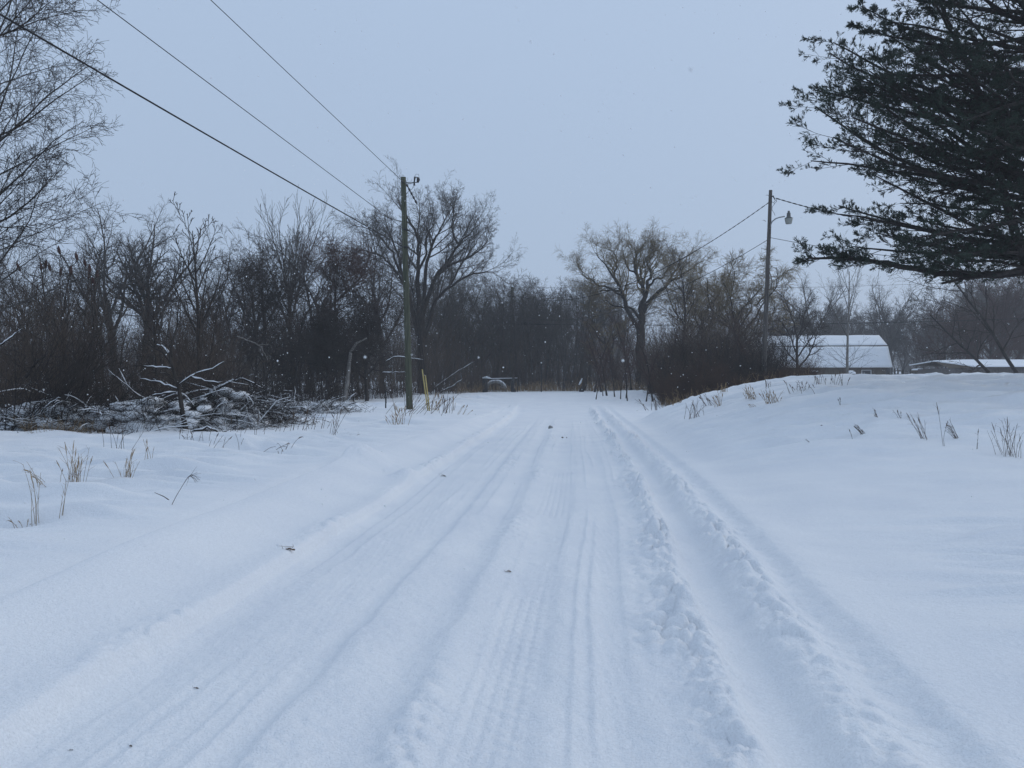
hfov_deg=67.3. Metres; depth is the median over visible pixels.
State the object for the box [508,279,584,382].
background tree
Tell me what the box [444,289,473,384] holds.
woodland tree
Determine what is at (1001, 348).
leaning tree
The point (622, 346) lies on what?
scrub tree
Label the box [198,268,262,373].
thicket tree
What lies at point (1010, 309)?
bushy tree
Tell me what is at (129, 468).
grass tuft
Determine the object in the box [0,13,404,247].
power line
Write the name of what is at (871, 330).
distant tree
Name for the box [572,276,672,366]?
background tree
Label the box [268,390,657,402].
cross road
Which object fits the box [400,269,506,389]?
background tree
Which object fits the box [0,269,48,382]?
thicket tree
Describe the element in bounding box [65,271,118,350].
thicket tree
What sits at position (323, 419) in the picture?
weed clump
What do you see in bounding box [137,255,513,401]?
undergrowth
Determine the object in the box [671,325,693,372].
scrub tree
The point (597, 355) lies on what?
scrub tree
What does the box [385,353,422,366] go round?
fallen branch
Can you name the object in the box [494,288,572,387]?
background tree
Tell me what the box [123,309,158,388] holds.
thicket tree
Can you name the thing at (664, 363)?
shrub
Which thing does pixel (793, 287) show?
power line
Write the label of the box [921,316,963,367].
distant tree
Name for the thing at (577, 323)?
woodland tree
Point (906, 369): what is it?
woodland
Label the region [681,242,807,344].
willow tree
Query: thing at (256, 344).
fallen branch
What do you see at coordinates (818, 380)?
weed clump
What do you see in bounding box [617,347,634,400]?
scrub tree
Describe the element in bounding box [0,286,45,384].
thicket tree
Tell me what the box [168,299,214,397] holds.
thicket tree
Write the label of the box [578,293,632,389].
tree
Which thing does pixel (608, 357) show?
scrub tree
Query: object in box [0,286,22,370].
thicket tree
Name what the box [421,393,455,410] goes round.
grass tuft
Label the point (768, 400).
grass tuft
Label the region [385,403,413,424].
grass tuft
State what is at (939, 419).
grass tuft
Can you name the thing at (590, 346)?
scrub tree
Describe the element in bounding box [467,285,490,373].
woodland tree
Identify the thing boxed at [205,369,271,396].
fallen branch
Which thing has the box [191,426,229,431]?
fallen branch
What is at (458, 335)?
background tree
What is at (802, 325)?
apple tree
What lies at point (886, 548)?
ground
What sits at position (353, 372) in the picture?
thicket tree
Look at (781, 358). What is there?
shrub
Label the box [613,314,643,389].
scrub tree
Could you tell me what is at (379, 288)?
cottonwood tree
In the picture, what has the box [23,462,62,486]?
grass tuft
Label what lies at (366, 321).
vine tree
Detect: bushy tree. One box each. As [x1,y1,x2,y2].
[763,267,862,335]
[856,275,926,374]
[905,290,973,368]
[923,265,1023,358]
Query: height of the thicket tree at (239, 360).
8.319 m
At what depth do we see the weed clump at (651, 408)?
39.16 m
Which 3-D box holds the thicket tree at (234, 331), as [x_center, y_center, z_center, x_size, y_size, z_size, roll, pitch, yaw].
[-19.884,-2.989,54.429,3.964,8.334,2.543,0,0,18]
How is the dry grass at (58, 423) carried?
on the ground at (886, 548)
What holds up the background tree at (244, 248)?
on the ground at (886, 548)
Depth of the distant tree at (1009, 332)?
142.07 m
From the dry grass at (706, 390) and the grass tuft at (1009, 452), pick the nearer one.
the grass tuft at (1009, 452)
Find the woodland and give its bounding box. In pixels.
[0,304,1023,381]
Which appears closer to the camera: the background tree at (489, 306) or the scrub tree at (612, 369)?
the scrub tree at (612, 369)
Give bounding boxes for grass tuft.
[13,460,40,523]
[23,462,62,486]
[56,442,92,481]
[59,473,70,517]
[103,449,139,477]
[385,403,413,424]
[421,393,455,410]
[712,393,722,406]
[743,386,755,399]
[759,390,782,403]
[907,412,926,439]
[935,402,947,445]
[946,419,958,438]
[987,418,1023,456]
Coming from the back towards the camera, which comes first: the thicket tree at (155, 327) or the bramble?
the bramble
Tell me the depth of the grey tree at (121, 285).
52.87 m
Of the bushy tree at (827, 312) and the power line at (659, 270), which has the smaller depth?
the power line at (659, 270)
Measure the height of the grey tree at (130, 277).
15.094 m
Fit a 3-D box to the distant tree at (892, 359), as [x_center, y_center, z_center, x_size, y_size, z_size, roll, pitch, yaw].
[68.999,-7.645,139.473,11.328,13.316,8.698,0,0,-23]
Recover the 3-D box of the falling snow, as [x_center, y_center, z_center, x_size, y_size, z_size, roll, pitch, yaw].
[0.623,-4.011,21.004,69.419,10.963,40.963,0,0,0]
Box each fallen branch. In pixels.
[0,324,22,345]
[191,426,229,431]
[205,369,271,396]
[237,336,269,359]
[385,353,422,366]
[433,362,473,388]
[440,379,465,392]
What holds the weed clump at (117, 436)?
on the ground at (886, 548)
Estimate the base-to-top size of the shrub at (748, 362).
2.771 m
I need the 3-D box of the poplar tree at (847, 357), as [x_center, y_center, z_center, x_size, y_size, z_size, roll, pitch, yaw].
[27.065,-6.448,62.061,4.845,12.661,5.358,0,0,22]
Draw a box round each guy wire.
[407,250,428,410]
[407,261,429,410]
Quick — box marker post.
[541,362,541,391]
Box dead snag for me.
[342,337,375,401]
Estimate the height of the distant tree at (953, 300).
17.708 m
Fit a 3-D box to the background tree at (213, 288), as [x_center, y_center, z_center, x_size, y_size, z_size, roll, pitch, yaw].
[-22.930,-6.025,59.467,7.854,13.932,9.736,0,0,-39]
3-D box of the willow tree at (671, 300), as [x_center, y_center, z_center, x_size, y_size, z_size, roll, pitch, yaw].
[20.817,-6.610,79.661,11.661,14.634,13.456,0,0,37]
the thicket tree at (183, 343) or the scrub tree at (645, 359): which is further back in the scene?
the scrub tree at (645, 359)
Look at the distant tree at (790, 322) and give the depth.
130.91 m
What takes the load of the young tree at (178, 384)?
on the ground at (886, 548)
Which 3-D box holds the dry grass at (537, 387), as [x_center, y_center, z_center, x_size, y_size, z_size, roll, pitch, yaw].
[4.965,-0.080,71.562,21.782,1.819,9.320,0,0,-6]
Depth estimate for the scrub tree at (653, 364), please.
50.33 m
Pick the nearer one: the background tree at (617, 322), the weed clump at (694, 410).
the weed clump at (694, 410)
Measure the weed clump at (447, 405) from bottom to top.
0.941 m
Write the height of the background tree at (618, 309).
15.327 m
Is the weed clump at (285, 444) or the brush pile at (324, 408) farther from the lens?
the brush pile at (324, 408)
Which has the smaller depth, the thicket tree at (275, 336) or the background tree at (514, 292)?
the thicket tree at (275, 336)
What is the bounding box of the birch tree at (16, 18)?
[0,0,153,351]
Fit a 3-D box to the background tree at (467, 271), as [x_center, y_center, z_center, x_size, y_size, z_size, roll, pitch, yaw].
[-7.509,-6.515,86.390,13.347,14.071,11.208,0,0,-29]
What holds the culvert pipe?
on the ground at (886, 548)
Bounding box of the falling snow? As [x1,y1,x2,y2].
[4,0,1014,624]
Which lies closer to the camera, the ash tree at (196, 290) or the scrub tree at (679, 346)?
the ash tree at (196, 290)
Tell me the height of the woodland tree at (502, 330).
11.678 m
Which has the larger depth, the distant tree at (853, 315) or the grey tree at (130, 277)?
the distant tree at (853, 315)
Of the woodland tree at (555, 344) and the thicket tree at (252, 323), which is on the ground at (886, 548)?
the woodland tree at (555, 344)
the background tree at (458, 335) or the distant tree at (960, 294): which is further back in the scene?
the distant tree at (960, 294)
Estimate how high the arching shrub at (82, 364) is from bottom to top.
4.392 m
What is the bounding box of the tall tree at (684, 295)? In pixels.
[658,244,717,353]
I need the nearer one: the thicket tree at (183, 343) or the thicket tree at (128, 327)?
the thicket tree at (183, 343)
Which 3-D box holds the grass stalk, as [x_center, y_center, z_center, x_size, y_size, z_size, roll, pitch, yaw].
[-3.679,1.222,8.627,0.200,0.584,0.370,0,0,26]
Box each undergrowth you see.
[0,236,290,408]
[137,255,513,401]
[464,310,685,390]
[615,278,800,395]
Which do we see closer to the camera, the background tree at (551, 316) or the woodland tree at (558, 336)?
the woodland tree at (558, 336)
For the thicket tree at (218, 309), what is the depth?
60.12 m
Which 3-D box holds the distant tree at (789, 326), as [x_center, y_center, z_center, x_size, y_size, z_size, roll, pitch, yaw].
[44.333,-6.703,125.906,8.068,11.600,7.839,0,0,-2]
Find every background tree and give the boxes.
[0,227,36,329]
[0,236,67,357]
[13,259,117,355]
[65,225,228,355]
[158,224,256,372]
[207,228,324,386]
[233,217,413,393]
[353,250,469,372]
[385,264,489,382]
[394,279,473,390]
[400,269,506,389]
[420,279,509,389]
[426,265,507,390]
[442,286,500,388]
[457,262,550,388]
[468,273,534,384]
[482,273,544,366]
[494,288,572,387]
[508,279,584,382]
[510,274,568,387]
[515,282,575,379]
[515,287,585,359]
[524,287,584,381]
[531,294,586,372]
[550,288,590,376]
[551,268,656,378]
[557,276,627,371]
[566,283,667,376]
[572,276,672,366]
[590,298,645,369]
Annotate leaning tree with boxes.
[884,232,1023,372]
[899,285,1012,372]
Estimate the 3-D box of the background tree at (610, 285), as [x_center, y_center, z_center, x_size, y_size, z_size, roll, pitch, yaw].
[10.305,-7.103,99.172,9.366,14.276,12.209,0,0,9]
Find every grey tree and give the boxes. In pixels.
[11,234,80,342]
[34,192,178,392]
[94,195,216,398]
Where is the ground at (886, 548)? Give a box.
[0,372,1023,767]
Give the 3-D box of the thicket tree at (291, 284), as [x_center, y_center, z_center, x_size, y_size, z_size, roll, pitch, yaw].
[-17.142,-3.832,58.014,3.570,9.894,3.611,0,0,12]
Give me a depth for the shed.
77.35 m
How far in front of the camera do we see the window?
95.78 m
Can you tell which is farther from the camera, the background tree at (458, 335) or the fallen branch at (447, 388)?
the background tree at (458, 335)
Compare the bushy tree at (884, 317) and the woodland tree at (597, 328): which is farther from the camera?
the bushy tree at (884, 317)
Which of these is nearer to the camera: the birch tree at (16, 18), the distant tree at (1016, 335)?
the birch tree at (16, 18)
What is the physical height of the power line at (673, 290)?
2.791 m
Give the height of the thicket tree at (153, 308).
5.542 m
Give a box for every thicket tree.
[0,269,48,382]
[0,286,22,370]
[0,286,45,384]
[19,276,82,380]
[21,290,72,370]
[50,302,83,384]
[62,278,115,401]
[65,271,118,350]
[71,269,113,368]
[97,321,123,396]
[103,320,137,394]
[106,293,141,385]
[112,324,136,390]
[122,333,149,395]
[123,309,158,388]
[127,333,154,386]
[132,281,171,385]
[134,272,174,391]
[146,279,186,371]
[158,273,203,376]
[159,309,189,379]
[166,304,196,384]
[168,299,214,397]
[171,279,224,360]
[185,270,234,354]
[191,295,236,392]
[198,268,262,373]
[217,284,248,375]
[218,275,262,384]
[227,255,281,385]
[262,269,312,394]
[265,310,303,389]
[272,288,320,400]
[278,281,306,381]
[339,327,368,401]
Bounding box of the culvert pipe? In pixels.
[488,380,506,391]
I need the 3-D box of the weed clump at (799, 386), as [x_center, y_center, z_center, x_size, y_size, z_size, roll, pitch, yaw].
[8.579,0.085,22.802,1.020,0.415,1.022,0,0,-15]
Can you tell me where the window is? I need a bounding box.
[861,370,870,373]
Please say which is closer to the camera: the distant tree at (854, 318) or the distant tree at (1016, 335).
the distant tree at (1016, 335)
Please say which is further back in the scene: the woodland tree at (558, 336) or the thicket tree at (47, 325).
the woodland tree at (558, 336)
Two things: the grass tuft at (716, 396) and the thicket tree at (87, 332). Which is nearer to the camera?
the grass tuft at (716, 396)
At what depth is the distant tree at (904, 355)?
123.25 m
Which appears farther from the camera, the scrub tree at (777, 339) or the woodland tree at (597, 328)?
the woodland tree at (597, 328)
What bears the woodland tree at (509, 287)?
on the ground at (886, 548)
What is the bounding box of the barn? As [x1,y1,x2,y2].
[753,335,892,374]
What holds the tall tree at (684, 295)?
on the ground at (886, 548)
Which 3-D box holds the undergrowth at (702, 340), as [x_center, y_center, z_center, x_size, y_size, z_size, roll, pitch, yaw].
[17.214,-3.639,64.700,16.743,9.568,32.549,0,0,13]
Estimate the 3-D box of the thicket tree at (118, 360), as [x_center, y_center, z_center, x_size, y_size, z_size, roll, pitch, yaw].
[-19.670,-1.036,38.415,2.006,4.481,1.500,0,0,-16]
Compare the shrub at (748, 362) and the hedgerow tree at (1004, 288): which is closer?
the shrub at (748, 362)
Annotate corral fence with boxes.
[894,368,910,374]
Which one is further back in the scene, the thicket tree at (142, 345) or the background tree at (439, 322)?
the background tree at (439, 322)
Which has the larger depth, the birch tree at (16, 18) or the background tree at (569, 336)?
the background tree at (569, 336)
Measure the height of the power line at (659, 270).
3.164 m
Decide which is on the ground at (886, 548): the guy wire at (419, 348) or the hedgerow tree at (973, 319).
the hedgerow tree at (973, 319)
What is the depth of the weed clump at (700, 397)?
25.62 m
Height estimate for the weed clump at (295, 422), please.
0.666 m
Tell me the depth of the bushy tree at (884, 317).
123.50 m
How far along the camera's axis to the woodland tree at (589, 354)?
81.13 m
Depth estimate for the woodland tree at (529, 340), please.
78.44 m
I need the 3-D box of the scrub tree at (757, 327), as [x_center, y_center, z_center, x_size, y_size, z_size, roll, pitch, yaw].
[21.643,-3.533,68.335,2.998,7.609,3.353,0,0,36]
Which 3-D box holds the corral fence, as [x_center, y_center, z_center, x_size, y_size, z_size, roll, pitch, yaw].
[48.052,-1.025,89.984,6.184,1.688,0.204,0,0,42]
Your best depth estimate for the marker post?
69.95 m
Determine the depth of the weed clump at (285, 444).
15.77 m
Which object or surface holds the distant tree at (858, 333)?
on the ground at (886, 548)
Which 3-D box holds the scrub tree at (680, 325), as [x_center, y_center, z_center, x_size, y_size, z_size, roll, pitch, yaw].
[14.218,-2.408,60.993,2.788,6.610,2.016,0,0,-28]
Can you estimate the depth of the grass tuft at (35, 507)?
7.79 m
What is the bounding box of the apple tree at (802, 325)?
[768,280,831,370]
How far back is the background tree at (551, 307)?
100.07 m
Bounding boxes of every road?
[0,401,934,767]
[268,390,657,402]
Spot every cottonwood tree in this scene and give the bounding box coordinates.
[308,155,527,393]
[311,193,445,393]
[442,266,526,380]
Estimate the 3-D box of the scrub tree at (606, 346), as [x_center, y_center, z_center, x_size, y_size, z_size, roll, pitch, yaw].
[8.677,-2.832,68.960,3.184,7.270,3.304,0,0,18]
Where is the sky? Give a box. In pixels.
[0,0,1023,380]
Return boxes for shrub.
[0,245,113,404]
[0,271,169,429]
[645,334,697,393]
[650,336,684,386]
[675,344,726,394]
[681,328,758,384]
[725,327,788,381]
[734,346,760,381]
[736,328,802,377]
[750,317,803,374]
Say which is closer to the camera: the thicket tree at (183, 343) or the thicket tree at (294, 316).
the thicket tree at (183, 343)
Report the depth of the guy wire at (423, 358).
34.58 m
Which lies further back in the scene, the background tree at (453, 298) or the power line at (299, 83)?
the background tree at (453, 298)
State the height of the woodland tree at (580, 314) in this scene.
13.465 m
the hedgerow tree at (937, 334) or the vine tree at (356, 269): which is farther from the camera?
the hedgerow tree at (937, 334)
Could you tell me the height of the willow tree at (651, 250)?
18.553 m
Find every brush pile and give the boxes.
[0,346,331,433]
[248,362,373,414]
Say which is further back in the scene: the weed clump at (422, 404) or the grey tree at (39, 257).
the grey tree at (39, 257)
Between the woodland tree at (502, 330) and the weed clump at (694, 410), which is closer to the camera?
the weed clump at (694, 410)
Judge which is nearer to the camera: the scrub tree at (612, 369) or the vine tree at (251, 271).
the vine tree at (251, 271)
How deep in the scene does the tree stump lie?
70.86 m
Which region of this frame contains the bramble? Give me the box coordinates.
[641,340,829,405]
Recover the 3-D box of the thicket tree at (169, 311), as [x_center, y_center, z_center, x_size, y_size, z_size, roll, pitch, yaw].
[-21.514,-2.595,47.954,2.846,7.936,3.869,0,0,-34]
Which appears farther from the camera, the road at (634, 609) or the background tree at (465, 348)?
the background tree at (465, 348)
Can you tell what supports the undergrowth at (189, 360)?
on the ground at (886, 548)
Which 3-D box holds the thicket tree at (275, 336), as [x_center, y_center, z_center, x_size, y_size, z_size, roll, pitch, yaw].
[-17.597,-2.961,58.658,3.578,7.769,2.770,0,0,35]
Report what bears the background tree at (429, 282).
on the ground at (886, 548)
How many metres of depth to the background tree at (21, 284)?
61.07 m
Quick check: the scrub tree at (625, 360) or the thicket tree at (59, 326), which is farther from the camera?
the scrub tree at (625, 360)
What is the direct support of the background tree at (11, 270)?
on the ground at (886, 548)
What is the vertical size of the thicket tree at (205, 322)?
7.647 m
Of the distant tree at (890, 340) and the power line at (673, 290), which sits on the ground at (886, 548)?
the distant tree at (890, 340)
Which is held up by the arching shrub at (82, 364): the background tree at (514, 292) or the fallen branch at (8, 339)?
the fallen branch at (8, 339)
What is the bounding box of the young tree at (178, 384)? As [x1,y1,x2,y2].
[122,269,242,428]
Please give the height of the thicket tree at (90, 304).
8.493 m
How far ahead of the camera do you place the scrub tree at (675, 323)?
72.04 m
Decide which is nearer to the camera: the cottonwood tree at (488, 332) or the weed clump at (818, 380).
the weed clump at (818, 380)
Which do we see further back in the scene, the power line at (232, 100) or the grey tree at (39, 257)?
the grey tree at (39, 257)
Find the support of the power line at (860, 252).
attached to the utility pole at (788, 219)
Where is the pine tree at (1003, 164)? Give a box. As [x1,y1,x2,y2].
[777,0,1023,298]
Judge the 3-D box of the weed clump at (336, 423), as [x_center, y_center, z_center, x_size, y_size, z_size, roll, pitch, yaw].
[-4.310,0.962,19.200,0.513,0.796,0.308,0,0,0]
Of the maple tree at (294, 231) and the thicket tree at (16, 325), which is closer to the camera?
the thicket tree at (16, 325)
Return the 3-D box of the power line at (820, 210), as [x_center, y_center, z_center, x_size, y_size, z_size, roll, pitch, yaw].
[18.662,-8.232,37.368,0.068,5.142,16.228,0,0,-24]
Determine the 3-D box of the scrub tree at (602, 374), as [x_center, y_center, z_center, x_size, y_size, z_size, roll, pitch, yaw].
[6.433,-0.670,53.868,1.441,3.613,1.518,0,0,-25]
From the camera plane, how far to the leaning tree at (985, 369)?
56.02 m
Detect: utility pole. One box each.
[401,174,419,408]
[761,190,792,380]
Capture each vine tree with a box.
[180,230,329,400]
[267,289,379,399]
[279,226,397,400]
[290,263,429,400]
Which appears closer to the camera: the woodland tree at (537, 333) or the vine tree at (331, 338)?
the vine tree at (331, 338)
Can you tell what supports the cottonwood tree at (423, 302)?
on the ground at (886, 548)
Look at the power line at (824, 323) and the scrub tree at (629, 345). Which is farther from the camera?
the power line at (824, 323)
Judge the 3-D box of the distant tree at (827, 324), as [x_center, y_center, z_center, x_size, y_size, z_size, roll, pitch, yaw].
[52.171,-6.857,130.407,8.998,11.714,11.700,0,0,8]
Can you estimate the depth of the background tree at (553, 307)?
89.04 m
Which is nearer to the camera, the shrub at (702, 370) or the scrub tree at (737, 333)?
the shrub at (702, 370)
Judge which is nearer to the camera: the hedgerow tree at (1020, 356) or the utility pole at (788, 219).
the utility pole at (788, 219)
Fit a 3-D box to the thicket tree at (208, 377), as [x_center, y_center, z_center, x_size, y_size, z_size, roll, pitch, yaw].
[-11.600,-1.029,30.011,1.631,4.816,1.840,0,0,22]
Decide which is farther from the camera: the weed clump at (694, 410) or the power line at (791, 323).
the power line at (791, 323)
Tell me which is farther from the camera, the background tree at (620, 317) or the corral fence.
the background tree at (620, 317)
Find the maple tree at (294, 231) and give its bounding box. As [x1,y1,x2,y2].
[224,185,360,386]
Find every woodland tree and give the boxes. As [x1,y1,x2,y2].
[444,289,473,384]
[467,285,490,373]
[480,279,517,383]
[500,286,525,387]
[506,280,552,387]
[511,282,547,387]
[522,280,548,384]
[544,277,575,388]
[546,293,563,382]
[548,290,569,384]
[552,289,585,390]
[559,284,591,388]
[566,299,590,390]
[568,280,600,369]
[573,274,604,388]
[580,322,601,378]
[581,278,609,384]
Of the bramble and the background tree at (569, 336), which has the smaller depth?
the bramble
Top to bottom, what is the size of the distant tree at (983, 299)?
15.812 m
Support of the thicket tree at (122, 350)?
on the ground at (886, 548)
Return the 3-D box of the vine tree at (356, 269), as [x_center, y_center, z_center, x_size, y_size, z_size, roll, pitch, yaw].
[-11.176,-4.708,51.964,7.486,11.839,7.997,0,0,42]
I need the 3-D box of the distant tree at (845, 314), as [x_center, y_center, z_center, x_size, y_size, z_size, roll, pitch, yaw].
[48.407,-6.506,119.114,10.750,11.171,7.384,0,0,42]
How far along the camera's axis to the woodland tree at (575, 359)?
75.82 m
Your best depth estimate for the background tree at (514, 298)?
83.92 m
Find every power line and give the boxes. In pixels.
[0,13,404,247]
[97,0,401,227]
[211,0,400,179]
[466,279,1018,288]
[512,203,767,300]
[525,290,1020,323]
[528,240,766,319]
[531,318,1022,324]
[769,237,1011,266]
[776,198,881,222]
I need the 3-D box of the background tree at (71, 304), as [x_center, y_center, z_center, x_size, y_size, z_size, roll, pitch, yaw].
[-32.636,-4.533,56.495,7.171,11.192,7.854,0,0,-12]
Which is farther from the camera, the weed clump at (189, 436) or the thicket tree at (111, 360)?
the thicket tree at (111, 360)
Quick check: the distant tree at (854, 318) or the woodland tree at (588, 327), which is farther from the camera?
the distant tree at (854, 318)
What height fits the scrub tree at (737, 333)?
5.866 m
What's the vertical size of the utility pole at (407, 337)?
10.784 m
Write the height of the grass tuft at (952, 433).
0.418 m
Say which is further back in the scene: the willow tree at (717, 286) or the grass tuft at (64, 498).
the willow tree at (717, 286)
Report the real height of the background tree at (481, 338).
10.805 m
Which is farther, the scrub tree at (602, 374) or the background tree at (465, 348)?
the background tree at (465, 348)
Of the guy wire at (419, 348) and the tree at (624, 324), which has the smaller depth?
the guy wire at (419, 348)
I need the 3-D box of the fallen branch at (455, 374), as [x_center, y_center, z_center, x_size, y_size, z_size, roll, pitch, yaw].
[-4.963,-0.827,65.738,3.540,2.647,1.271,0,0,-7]
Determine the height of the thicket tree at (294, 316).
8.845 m
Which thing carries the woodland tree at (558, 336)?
on the ground at (886, 548)
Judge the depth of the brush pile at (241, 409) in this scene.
21.41 m
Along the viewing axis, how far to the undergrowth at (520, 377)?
77.57 m
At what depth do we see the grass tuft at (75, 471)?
10.28 m
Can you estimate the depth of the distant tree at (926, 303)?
129.65 m
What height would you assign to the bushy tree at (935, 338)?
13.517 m
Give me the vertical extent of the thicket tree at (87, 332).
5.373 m
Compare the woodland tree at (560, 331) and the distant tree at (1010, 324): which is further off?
the distant tree at (1010, 324)
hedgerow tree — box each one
[903,305,980,368]
[923,309,1003,359]
[930,292,1023,367]
[956,278,1023,358]
[958,309,1023,358]
[987,301,1023,358]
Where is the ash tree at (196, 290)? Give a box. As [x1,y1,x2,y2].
[162,192,231,398]
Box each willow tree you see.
[554,215,720,389]
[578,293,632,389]
[646,250,762,343]
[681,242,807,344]
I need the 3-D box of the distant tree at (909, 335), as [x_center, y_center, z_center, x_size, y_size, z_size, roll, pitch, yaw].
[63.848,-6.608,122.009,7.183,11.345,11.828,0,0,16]
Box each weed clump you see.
[100,422,147,448]
[179,428,202,439]
[209,428,243,447]
[230,414,288,433]
[264,436,302,451]
[276,411,313,430]
[303,408,341,428]
[330,410,348,434]
[386,386,458,415]
[442,395,453,412]
[639,398,659,409]
[684,400,704,418]
[699,394,713,406]
[782,380,814,393]
[814,373,825,384]
[825,370,849,384]
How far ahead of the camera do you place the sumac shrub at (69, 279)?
26.98 m
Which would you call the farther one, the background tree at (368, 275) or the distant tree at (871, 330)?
the distant tree at (871, 330)
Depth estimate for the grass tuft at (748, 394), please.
23.91 m
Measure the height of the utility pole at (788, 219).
11.660 m
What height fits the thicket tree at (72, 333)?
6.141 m
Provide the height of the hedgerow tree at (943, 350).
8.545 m
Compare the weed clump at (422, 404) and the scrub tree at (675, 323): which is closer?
the weed clump at (422, 404)
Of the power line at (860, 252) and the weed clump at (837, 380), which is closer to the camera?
the weed clump at (837, 380)
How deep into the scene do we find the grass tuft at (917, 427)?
14.11 m
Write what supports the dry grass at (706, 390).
on the ground at (886, 548)
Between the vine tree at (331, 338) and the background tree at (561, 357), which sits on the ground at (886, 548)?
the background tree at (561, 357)
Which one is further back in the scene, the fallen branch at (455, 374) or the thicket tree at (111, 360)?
the fallen branch at (455, 374)
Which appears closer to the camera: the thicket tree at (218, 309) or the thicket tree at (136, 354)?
the thicket tree at (136, 354)
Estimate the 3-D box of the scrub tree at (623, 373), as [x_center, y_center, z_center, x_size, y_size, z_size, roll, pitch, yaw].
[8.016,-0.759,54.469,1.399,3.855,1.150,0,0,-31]
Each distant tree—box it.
[769,312,813,335]
[770,309,827,335]
[791,306,861,335]
[793,311,846,335]
[819,302,871,334]
[823,302,869,334]
[828,324,873,334]
[849,306,895,350]
[853,314,907,342]
[864,309,922,374]
[871,326,904,360]
[889,327,920,368]
[891,306,939,373]
[894,307,951,368]
[907,284,987,359]
[920,279,996,355]
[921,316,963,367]
[946,278,1023,355]
[947,277,1023,358]
[953,283,1021,356]
[958,285,1023,357]
[1004,301,1023,358]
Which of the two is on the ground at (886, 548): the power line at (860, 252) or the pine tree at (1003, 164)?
the pine tree at (1003, 164)
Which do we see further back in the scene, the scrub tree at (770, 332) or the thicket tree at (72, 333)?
the scrub tree at (770, 332)
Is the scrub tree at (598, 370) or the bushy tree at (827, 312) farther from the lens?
the bushy tree at (827, 312)
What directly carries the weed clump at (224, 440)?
on the ground at (886, 548)
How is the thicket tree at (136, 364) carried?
on the ground at (886, 548)
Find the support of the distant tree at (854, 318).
on the ground at (886, 548)
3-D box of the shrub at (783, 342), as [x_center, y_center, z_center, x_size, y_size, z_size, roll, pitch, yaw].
[18.265,-2.672,53.720,3.874,5.266,4.139,0,0,28]
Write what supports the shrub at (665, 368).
on the ground at (886, 548)
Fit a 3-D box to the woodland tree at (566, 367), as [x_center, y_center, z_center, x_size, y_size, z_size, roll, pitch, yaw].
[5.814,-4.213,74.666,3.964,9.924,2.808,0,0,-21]
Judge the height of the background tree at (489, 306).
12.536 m
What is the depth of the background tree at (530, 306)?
87.06 m
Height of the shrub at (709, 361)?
4.549 m
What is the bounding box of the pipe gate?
[482,376,517,391]
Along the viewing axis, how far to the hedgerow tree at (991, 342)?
88.98 m
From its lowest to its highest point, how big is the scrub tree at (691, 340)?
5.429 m
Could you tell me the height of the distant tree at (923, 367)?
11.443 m
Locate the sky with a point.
(513, 77)
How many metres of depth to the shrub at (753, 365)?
44.64 m
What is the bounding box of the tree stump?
[578,364,587,391]
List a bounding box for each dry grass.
[12,409,119,433]
[450,373,647,392]
[656,369,809,407]
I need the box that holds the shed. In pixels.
[909,359,1023,373]
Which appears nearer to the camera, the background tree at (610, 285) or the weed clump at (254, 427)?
the weed clump at (254, 427)
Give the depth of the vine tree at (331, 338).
48.17 m
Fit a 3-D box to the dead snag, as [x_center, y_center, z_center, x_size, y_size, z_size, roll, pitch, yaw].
[-9.544,-0.752,48.001,2.156,4.315,0.291,0,0,0]
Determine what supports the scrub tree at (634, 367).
on the ground at (886, 548)
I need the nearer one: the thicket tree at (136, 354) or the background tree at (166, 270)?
the thicket tree at (136, 354)
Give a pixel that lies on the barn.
(878, 352)
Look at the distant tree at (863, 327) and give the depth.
133.35 m
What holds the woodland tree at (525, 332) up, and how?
on the ground at (886, 548)
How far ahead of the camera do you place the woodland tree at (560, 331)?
77.91 m
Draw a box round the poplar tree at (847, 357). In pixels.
[817,229,875,373]
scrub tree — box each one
[573,309,603,391]
[579,316,615,395]
[590,311,620,391]
[591,350,605,395]
[594,352,612,398]
[595,331,617,390]
[604,306,638,389]
[605,340,622,396]
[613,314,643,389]
[616,330,637,397]
[617,346,634,398]
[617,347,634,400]
[624,317,662,401]
[625,343,638,381]
[642,334,666,401]
[657,327,684,379]
[660,303,683,354]
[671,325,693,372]
[673,314,691,353]
[679,321,706,361]
[722,311,750,361]
[742,308,771,349]
[756,314,780,357]
[767,327,782,361]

